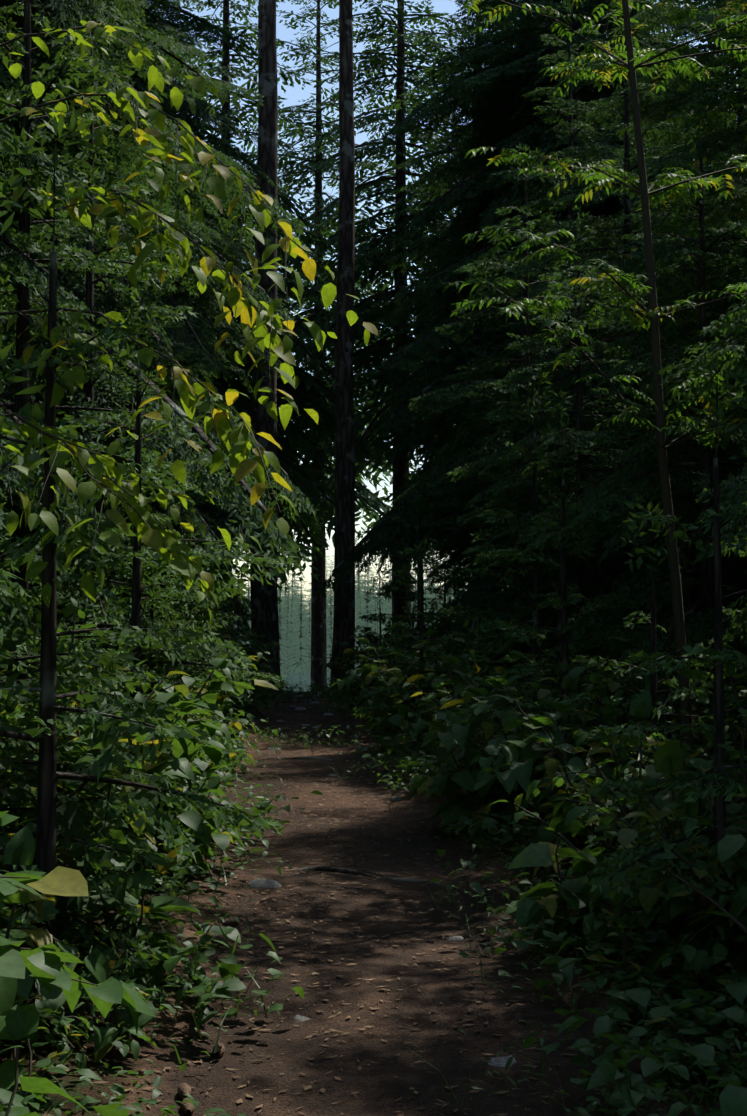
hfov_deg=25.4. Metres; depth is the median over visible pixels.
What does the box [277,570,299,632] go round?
shore tree
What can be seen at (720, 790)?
sapling tree
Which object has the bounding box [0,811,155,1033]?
leafy plant
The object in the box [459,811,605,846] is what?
ground cover plant
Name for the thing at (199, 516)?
conifer tree
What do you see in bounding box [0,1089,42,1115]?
ground cover plant
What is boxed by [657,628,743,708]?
shrub
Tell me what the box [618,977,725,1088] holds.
shrub
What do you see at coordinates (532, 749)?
shrub
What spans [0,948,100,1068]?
leafy plant
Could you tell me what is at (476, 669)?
shrub
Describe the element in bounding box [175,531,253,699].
sapling tree
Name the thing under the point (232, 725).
shrub
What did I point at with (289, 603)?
shore tree
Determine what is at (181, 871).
ground cover plant
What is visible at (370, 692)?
shrub
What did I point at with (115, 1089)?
ground cover plant
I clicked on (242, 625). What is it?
sapling tree
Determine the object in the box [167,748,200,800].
shrub
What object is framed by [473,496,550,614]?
sapling tree
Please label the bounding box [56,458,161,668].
sapling tree
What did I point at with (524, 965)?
ground cover plant
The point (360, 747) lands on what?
ground cover plant
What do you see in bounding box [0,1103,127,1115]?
ground cover plant
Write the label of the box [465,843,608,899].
ground cover plant
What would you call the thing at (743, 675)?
shrub
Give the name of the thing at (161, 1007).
ground cover plant
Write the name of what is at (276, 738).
ground cover plant
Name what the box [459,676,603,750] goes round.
shrub
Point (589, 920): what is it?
ground cover plant
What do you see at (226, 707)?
sapling tree
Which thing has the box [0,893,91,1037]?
shrub
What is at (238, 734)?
shrub
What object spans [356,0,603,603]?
conifer tree
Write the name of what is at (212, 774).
ground cover plant
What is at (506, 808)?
shrub
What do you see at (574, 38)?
conifer tree
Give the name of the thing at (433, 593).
shore tree
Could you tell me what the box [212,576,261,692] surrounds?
sapling tree
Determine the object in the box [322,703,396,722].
ground cover plant
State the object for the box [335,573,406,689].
sapling tree
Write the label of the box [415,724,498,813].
shrub
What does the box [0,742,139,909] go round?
shrub
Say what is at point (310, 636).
shore tree
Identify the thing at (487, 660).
shrub
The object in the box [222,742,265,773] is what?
ground cover plant
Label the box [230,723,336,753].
ground cover plant
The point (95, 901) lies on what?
shrub
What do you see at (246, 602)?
conifer tree
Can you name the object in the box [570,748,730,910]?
shrub
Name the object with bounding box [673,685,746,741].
shrub
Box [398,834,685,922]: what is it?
ground cover plant
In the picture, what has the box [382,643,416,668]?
shrub
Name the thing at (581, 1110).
ground cover plant
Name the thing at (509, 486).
conifer tree
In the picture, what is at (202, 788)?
shrub
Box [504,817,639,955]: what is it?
shrub
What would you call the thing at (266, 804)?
ground cover plant
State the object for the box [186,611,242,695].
shrub
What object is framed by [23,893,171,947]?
ground cover plant
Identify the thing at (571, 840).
shrub
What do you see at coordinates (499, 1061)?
path stone
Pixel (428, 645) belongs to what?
shrub
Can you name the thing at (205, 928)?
ground cover plant
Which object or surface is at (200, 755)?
shrub
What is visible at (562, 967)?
ground cover plant
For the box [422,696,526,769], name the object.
shrub
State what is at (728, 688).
shrub
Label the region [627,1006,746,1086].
ground cover plant
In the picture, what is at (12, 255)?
conifer tree
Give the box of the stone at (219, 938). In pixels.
[210,935,226,945]
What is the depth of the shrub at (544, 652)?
11.89 m
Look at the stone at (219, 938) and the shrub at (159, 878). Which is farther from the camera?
the shrub at (159, 878)
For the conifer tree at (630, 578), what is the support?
on the ground
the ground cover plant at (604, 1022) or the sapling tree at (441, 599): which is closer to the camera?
the ground cover plant at (604, 1022)
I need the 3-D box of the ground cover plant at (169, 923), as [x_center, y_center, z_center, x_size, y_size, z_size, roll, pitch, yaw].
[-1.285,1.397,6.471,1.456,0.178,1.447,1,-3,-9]
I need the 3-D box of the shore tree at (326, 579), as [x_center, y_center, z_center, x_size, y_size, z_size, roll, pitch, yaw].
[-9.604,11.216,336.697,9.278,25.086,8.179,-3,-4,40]
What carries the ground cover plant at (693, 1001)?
on the ground
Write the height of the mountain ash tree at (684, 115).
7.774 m
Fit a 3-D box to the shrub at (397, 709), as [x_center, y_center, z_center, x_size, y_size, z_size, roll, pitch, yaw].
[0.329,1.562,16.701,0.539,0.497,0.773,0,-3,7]
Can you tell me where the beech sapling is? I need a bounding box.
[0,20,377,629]
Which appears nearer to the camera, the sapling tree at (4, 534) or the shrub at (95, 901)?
the shrub at (95, 901)
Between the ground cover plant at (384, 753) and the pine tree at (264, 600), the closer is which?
the ground cover plant at (384, 753)
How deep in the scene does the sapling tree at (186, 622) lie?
15.40 m
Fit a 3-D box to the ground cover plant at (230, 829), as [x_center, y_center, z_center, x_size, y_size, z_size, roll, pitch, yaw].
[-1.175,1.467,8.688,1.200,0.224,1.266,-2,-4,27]
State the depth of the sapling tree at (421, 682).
15.49 m
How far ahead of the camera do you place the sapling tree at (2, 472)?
5.72 m
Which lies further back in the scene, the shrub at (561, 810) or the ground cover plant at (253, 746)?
the ground cover plant at (253, 746)
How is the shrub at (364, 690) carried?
on the ground
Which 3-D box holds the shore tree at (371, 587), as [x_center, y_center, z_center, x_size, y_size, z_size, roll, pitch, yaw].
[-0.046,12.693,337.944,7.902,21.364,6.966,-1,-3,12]
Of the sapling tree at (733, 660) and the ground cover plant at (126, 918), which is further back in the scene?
the sapling tree at (733, 660)
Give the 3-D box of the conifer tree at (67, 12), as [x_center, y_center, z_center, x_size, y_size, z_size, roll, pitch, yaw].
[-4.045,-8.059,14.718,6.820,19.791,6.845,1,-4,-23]
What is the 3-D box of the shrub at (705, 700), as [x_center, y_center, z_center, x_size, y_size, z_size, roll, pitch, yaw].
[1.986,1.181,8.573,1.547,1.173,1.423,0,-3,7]
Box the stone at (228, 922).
[222,916,241,925]
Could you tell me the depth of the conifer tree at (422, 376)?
30.19 m
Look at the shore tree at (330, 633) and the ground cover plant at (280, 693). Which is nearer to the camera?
the ground cover plant at (280, 693)
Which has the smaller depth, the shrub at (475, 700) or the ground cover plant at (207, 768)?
the ground cover plant at (207, 768)
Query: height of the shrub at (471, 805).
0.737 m
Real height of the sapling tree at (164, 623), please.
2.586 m
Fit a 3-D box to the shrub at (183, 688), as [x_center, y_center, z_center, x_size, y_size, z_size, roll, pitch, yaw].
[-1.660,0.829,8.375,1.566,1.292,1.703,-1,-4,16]
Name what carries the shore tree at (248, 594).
on the ground
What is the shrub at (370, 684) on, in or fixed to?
on the ground
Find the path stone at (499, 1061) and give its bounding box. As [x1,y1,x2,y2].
[488,1055,515,1066]
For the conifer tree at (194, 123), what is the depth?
27.08 m
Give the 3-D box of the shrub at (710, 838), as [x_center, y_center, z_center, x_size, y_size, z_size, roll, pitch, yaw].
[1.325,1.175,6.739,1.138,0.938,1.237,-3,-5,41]
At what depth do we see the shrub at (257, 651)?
22.68 m
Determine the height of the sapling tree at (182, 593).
6.041 m
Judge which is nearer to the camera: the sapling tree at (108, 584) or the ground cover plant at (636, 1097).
the ground cover plant at (636, 1097)
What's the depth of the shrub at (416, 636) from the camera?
18.96 m
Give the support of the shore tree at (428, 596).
on the ground
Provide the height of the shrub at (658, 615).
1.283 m
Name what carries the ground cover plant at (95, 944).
on the ground
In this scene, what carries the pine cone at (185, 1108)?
on the ground
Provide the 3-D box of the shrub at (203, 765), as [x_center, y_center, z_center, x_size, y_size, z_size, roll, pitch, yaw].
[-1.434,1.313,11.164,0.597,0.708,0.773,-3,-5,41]
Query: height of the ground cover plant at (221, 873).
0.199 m
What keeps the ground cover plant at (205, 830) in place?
on the ground
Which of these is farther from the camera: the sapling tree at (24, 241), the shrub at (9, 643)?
the sapling tree at (24, 241)
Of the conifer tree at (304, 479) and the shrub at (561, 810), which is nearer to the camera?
the shrub at (561, 810)
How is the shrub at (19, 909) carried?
on the ground
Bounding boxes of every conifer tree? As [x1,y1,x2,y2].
[0,0,236,627]
[0,0,317,577]
[0,24,126,626]
[0,88,85,619]
[0,114,191,626]
[56,0,303,636]
[56,258,267,720]
[88,0,315,554]
[109,4,260,489]
[163,0,373,639]
[173,56,250,621]
[234,0,431,690]
[288,0,470,645]
[313,0,721,605]
[355,2,510,567]
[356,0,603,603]
[379,0,708,595]
[391,142,642,693]
[421,374,513,643]
[447,0,736,675]
[451,0,675,641]
[457,205,695,703]
[474,0,729,537]
[511,0,746,599]
[522,100,746,756]
[534,0,746,732]
[543,0,746,661]
[585,0,737,119]
[633,81,746,847]
[678,2,737,343]
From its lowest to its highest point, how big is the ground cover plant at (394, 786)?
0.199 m
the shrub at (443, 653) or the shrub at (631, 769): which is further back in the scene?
the shrub at (443, 653)
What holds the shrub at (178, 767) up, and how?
on the ground
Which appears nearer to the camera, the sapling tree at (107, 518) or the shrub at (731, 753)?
the shrub at (731, 753)
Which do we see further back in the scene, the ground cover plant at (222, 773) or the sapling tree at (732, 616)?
the ground cover plant at (222, 773)
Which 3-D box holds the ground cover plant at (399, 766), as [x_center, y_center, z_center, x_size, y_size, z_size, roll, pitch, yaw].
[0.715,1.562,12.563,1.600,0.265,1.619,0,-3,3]
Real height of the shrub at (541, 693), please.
1.274 m
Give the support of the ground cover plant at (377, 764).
on the ground
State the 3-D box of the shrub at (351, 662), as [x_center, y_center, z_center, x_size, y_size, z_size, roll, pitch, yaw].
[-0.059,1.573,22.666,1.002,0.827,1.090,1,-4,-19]
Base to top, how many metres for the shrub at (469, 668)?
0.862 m
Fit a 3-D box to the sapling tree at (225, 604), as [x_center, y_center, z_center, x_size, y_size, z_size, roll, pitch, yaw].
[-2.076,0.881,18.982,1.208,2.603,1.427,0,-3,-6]
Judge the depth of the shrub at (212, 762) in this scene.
12.69 m
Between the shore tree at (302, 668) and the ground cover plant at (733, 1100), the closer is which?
the ground cover plant at (733, 1100)
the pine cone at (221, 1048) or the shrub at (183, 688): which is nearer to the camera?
the pine cone at (221, 1048)
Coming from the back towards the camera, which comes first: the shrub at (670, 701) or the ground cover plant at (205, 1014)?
the shrub at (670, 701)
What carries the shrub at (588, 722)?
on the ground
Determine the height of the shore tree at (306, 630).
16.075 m
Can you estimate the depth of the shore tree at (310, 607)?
309.41 m
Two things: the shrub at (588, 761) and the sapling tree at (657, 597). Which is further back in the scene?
the sapling tree at (657, 597)
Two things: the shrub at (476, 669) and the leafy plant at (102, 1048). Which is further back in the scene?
the shrub at (476, 669)
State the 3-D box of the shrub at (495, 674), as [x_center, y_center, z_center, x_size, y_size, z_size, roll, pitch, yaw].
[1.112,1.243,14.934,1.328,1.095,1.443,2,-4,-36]
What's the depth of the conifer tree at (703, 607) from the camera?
11.04 m
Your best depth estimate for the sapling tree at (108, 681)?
6.73 m
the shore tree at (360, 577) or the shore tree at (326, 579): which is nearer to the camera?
the shore tree at (326, 579)
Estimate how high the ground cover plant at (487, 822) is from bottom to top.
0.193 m
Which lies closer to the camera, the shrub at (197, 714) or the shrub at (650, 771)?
the shrub at (650, 771)
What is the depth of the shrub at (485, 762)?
9.58 m
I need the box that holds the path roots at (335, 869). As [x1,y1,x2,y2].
[277,700,431,881]
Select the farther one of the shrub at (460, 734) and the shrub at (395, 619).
the shrub at (395, 619)
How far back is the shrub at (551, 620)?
15.09 m
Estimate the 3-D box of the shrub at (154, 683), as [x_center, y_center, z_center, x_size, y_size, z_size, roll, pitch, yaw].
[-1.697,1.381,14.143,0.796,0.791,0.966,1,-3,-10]
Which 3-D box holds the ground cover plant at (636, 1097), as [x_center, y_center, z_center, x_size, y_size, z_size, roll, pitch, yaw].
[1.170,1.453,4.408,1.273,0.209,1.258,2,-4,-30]
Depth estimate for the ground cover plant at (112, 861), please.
7.15 m
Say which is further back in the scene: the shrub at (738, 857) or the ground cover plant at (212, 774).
the ground cover plant at (212, 774)
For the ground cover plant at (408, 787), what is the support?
on the ground
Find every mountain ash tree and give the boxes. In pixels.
[387,0,746,772]
[602,0,746,468]
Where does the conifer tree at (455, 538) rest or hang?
on the ground
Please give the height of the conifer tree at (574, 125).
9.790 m
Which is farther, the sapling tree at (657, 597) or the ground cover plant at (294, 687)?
the ground cover plant at (294, 687)
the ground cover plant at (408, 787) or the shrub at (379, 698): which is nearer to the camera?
the ground cover plant at (408, 787)
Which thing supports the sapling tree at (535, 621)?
on the ground
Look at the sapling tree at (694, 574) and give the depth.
12.84 m
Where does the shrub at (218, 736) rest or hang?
on the ground
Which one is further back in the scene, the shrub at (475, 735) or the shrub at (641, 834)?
the shrub at (475, 735)
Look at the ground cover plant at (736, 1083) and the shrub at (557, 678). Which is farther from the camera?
the shrub at (557, 678)
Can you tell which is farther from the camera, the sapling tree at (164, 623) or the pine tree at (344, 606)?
the pine tree at (344, 606)
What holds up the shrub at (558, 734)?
on the ground
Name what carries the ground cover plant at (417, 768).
on the ground
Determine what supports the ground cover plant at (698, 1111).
on the ground
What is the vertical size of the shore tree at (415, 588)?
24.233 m
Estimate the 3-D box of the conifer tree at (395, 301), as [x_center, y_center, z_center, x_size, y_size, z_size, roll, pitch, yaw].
[2.099,-6.107,36.975,5.782,19.717,6.958,2,-4,-28]
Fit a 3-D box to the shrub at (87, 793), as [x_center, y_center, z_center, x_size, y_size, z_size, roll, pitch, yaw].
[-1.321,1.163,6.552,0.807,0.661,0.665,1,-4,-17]
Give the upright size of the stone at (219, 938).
0.043 m
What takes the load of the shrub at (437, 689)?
on the ground
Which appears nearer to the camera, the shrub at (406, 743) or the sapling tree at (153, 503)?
the shrub at (406, 743)
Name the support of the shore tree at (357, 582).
on the ground
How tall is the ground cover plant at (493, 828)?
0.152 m
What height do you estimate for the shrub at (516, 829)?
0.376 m
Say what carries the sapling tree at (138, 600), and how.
on the ground
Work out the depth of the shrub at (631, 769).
8.05 m
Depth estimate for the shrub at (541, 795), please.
9.23 m
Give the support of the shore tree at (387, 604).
on the ground
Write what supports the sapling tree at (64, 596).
on the ground
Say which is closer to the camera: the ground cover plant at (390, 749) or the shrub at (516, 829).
the shrub at (516, 829)
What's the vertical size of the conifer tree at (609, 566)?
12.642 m
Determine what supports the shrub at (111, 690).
on the ground
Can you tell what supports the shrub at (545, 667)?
on the ground
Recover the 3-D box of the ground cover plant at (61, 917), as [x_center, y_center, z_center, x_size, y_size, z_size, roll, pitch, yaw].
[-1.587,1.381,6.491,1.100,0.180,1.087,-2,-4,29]
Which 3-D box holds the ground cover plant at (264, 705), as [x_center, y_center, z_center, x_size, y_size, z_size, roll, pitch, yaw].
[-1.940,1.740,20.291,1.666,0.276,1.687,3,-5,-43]
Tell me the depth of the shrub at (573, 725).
10.70 m
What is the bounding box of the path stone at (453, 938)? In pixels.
[447,936,463,940]
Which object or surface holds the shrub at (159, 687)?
on the ground
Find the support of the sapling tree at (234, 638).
on the ground
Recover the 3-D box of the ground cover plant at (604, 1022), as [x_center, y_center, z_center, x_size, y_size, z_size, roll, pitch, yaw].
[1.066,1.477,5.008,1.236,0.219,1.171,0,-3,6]
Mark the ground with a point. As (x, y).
(378, 1087)
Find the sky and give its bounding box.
[143,0,737,609]
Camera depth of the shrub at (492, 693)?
13.31 m
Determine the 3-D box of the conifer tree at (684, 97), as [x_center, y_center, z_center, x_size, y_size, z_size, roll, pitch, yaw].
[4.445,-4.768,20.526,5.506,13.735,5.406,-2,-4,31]
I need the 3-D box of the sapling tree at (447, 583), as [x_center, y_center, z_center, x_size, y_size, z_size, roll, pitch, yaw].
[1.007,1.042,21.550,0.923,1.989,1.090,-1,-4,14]
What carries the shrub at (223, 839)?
on the ground
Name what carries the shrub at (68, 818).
on the ground
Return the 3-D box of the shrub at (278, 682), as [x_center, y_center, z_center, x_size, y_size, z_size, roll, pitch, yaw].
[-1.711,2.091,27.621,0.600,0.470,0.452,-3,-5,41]
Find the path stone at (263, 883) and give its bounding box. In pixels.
[248,878,280,887]
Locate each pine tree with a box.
[242,0,295,690]
[305,0,379,685]
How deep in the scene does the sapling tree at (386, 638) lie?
19.90 m
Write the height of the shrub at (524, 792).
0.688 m
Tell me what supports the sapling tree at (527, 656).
on the ground
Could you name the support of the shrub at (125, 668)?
on the ground
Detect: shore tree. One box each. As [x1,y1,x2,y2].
[244,573,250,643]
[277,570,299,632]
[277,578,298,673]
[278,577,296,661]
[279,591,298,672]
[281,570,310,673]
[283,564,305,632]
[283,587,299,664]
[285,602,299,664]
[289,577,306,631]
[295,597,310,672]
[302,585,329,660]
[304,606,329,672]
[308,610,331,673]
[309,560,333,673]
[326,555,333,661]
[326,556,333,610]
[355,561,366,597]
[355,567,363,611]
[355,567,378,669]
[355,582,371,645]
[355,604,362,665]
[356,568,370,614]
[358,566,376,612]
[362,571,377,625]
[362,594,385,658]
[364,574,382,613]
[365,558,391,632]
[372,585,386,658]
[384,563,391,624]
[384,598,411,620]
[411,562,428,630]
[414,567,435,636]
[414,588,430,627]
[424,561,442,611]
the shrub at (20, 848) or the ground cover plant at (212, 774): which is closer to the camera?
the shrub at (20, 848)
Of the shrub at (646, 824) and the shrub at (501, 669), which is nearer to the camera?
the shrub at (646, 824)
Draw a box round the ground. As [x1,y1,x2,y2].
[0,691,746,1115]
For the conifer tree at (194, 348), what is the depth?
20.19 m
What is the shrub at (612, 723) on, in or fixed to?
on the ground
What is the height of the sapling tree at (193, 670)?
4.842 m
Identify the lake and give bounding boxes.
[281,673,360,690]
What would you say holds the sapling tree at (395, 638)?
on the ground
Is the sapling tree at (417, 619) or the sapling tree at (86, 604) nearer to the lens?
the sapling tree at (86, 604)
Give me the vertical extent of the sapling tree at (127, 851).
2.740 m
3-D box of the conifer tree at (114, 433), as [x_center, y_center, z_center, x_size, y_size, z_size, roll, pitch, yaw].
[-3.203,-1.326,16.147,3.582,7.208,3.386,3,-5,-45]
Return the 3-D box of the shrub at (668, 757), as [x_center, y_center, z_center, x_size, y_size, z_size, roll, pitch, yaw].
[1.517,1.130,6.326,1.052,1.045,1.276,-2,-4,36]
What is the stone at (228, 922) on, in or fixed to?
on the ground
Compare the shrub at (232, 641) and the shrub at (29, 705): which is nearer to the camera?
the shrub at (29, 705)
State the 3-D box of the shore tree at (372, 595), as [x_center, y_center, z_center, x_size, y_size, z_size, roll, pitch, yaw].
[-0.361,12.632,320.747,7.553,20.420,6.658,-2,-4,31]
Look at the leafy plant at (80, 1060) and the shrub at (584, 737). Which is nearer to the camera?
the leafy plant at (80, 1060)
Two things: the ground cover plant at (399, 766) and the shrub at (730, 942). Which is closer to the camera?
the shrub at (730, 942)
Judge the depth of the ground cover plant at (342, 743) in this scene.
15.17 m
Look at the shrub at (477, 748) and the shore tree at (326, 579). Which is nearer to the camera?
the shrub at (477, 748)
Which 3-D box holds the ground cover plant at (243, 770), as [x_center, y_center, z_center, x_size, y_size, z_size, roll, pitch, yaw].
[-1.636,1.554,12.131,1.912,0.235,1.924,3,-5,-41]
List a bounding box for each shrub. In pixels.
[0,597,238,791]
[0,645,85,700]
[0,648,176,793]
[0,656,122,771]
[0,716,171,918]
[0,736,38,760]
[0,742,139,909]
[0,783,139,926]
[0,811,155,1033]
[0,825,107,1011]
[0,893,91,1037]
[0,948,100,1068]
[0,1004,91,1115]
[1,610,255,753]
[1,692,192,818]
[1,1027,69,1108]
[2,671,127,751]
[5,755,85,851]
[5,905,56,943]
[6,764,37,795]
[9,687,108,771]
[16,848,103,913]
[18,1112,39,1115]
[19,686,171,787]
[21,792,207,992]
[23,627,254,790]
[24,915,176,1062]
[36,656,278,863]
[83,759,219,877]
[104,834,177,900]
[107,650,129,692]
[126,675,218,722]
[141,675,223,723]
[143,776,244,883]
[146,684,210,745]
[149,674,221,717]
[151,805,216,874]
[160,615,269,719]
[166,645,257,732]
[166,676,226,694]
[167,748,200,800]
[171,701,209,770]
[179,700,247,773]
[183,763,242,851]
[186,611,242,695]
[189,716,232,780]
[191,694,237,769]
[203,631,230,637]
[205,709,224,736]
[208,685,233,723]
[221,713,249,749]
[240,634,281,698]
[255,668,282,699]
[260,669,287,691]
[320,609,405,694]
[320,670,349,697]
[326,629,383,687]
[326,679,350,700]
[330,637,434,716]
[330,646,373,693]
[337,630,376,684]
[349,627,418,689]
[362,662,453,731]
[362,680,392,722]
[363,620,546,742]
[364,618,424,662]
[364,686,426,749]
[367,660,406,688]
[375,681,402,715]
[377,697,412,722]
[380,714,428,764]
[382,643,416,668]
[384,629,488,728]
[389,697,417,738]
[390,684,477,763]
[391,648,432,695]
[391,665,512,743]
[393,683,467,738]
[395,620,496,672]
[399,645,458,712]
[402,624,465,668]
[406,632,512,708]
[406,655,616,815]
[409,720,526,831]
[411,682,504,762]
[412,744,441,778]
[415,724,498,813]
[417,686,455,735]
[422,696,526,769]
[426,642,522,699]
[432,679,588,822]
[434,658,532,713]
[435,722,482,773]
[436,692,497,742]
[438,618,598,698]
[440,676,706,867]
[446,644,556,695]
[452,675,542,747]
[453,658,496,692]
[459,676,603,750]
[462,651,639,730]
[467,688,644,815]
[480,649,626,730]
[489,725,594,824]
[490,679,746,925]
[493,615,729,790]
[493,725,547,789]
[501,700,646,802]
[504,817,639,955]
[510,714,576,799]
[512,796,589,859]
[512,832,582,851]
[517,646,625,705]
[528,609,667,705]
[529,743,622,845]
[533,693,590,773]
[534,740,741,932]
[538,714,713,877]
[540,617,741,758]
[544,715,746,974]
[551,780,609,813]
[554,702,660,788]
[554,720,664,811]
[558,732,699,851]
[559,614,746,739]
[566,845,619,899]
[567,679,746,826]
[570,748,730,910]
[583,922,727,1033]
[585,731,746,932]
[587,737,746,992]
[606,709,709,777]
[610,781,745,847]
[614,787,746,986]
[617,674,741,840]
[617,699,659,737]
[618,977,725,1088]
[621,660,746,786]
[635,749,746,859]
[635,798,746,974]
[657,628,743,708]
[668,675,746,729]
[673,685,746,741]
[673,775,737,875]
[690,831,746,969]
[694,665,746,744]
[699,882,746,1007]
[699,954,746,1029]
[711,750,746,834]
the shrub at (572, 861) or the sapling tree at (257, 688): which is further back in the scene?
the sapling tree at (257, 688)
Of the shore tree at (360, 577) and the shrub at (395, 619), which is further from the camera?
the shore tree at (360, 577)
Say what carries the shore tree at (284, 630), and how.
on the ground
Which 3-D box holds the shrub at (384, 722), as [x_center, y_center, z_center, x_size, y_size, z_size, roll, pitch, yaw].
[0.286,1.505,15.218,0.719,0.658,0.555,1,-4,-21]
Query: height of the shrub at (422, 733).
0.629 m
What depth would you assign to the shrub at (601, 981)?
5.69 m
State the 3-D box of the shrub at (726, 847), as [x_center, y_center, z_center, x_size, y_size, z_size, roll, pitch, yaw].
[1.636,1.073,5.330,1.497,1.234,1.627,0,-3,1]
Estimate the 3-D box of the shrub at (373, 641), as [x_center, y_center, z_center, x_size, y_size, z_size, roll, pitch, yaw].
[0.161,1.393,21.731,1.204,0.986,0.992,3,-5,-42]
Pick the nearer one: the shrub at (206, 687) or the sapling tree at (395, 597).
the shrub at (206, 687)
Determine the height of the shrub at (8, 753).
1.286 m
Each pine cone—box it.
[160,911,174,919]
[177,1083,190,1098]
[181,1098,194,1114]
[213,1042,224,1056]
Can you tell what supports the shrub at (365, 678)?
on the ground
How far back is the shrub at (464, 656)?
15.83 m
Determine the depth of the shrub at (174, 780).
8.56 m
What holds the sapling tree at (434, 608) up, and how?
on the ground
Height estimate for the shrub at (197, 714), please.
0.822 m
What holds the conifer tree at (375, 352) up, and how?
on the ground
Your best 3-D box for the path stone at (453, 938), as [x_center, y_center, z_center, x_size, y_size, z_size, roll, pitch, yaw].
[0.364,1.688,7.282,0.102,0.051,0.072,2,-4,-36]
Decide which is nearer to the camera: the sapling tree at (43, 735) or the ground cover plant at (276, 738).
the sapling tree at (43, 735)
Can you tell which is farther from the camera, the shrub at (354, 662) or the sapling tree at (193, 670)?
the shrub at (354, 662)
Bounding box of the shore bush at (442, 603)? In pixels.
[403,526,493,618]
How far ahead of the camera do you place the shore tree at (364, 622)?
304.95 m
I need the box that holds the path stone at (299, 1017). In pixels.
[294,1015,308,1021]
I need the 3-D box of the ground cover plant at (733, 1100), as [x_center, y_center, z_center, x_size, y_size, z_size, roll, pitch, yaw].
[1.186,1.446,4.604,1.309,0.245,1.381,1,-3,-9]
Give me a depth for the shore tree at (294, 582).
337.29 m
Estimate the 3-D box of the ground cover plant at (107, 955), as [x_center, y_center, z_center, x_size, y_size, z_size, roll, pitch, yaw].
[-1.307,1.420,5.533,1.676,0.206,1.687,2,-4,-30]
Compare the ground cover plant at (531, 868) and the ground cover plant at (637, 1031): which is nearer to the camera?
the ground cover plant at (637, 1031)
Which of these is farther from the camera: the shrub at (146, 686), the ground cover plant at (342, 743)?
the ground cover plant at (342, 743)
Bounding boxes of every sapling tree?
[0,0,297,712]
[0,16,255,691]
[0,93,224,683]
[0,107,282,989]
[0,301,154,803]
[0,333,177,912]
[0,358,68,701]
[0,469,9,480]
[0,497,35,676]
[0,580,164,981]
[0,629,23,888]
[0,630,40,670]
[3,517,110,651]
[5,237,226,628]
[21,286,256,768]
[56,457,191,668]
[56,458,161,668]
[58,225,286,702]
[62,508,173,676]
[69,458,168,654]
[97,522,232,716]
[101,456,221,685]
[141,583,196,698]
[144,443,220,634]
[147,471,226,683]
[155,301,253,659]
[159,528,229,694]
[170,522,242,699]
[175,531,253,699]
[196,516,240,613]
[205,566,253,674]
[208,561,279,662]
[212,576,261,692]
[213,566,276,683]
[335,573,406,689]
[352,539,465,736]
[358,458,463,643]
[367,621,407,703]
[371,573,430,699]
[375,531,459,642]
[382,577,438,652]
[423,563,457,650]
[425,569,447,624]
[425,573,447,622]
[429,600,440,627]
[437,371,630,710]
[438,388,570,662]
[462,417,645,754]
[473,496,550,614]
[479,491,619,738]
[534,493,742,823]
[573,353,746,698]
[584,351,746,991]
[625,561,671,675]
[667,563,736,694]
[690,534,746,724]
[711,607,746,760]
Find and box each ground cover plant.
[0,1039,173,1115]
[0,1040,245,1115]
[0,1053,178,1115]
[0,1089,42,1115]
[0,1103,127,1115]
[5,925,244,1045]
[9,905,114,926]
[14,954,279,1063]
[16,871,254,972]
[17,887,223,973]
[20,918,288,1026]
[23,890,198,949]
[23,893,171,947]
[24,878,233,951]
[27,914,75,945]
[54,1100,69,1109]
[56,856,124,881]
[60,947,303,1037]
[94,862,226,903]
[115,828,207,861]
[115,829,300,895]
[127,840,284,887]
[144,821,260,869]
[176,773,219,790]
[176,776,249,804]
[182,759,235,784]
[191,766,250,795]
[195,753,282,788]
[198,798,256,842]
[200,785,289,831]
[208,747,253,779]
[209,782,322,832]
[219,717,277,740]
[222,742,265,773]
[226,698,247,714]
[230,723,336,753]
[232,692,277,710]
[232,698,254,713]
[237,727,311,748]
[247,697,269,707]
[250,686,306,701]
[252,689,313,702]
[264,683,315,699]
[291,684,354,697]
[299,686,351,700]
[317,725,424,752]
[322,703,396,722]
[324,749,433,778]
[350,746,431,771]
[356,730,438,755]
[362,745,489,778]
[377,745,439,775]
[377,756,499,785]
[377,771,447,798]
[387,790,542,823]
[388,750,439,769]
[388,767,456,796]
[396,750,433,778]
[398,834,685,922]
[399,744,433,761]
[402,758,466,778]
[404,996,746,1115]
[433,818,574,851]
[437,869,675,931]
[450,892,738,1014]
[454,806,595,845]
[454,908,703,984]
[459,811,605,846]
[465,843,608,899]
[471,905,729,1008]
[494,840,674,889]
[494,900,737,1005]
[520,987,746,1115]
[531,962,746,1093]
[540,1031,746,1115]
[564,1059,721,1115]
[570,1000,746,1115]
[577,1055,746,1115]
[606,948,746,1070]
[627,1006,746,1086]
[637,1079,740,1113]
[663,999,746,1050]
[676,1022,746,1095]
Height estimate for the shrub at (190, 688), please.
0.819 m
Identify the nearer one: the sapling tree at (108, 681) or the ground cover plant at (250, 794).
the sapling tree at (108, 681)
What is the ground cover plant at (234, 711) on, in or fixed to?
on the ground
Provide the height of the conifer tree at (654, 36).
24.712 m
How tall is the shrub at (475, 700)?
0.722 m
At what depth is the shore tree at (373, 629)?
308.45 m
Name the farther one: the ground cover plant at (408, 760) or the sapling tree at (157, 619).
the sapling tree at (157, 619)
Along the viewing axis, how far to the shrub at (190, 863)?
8.58 m
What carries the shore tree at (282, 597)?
on the ground
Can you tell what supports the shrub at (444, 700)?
on the ground
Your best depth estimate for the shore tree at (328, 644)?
298.41 m
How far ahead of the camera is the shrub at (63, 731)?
7.93 m
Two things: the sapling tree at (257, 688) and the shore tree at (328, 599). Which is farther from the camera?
the shore tree at (328, 599)

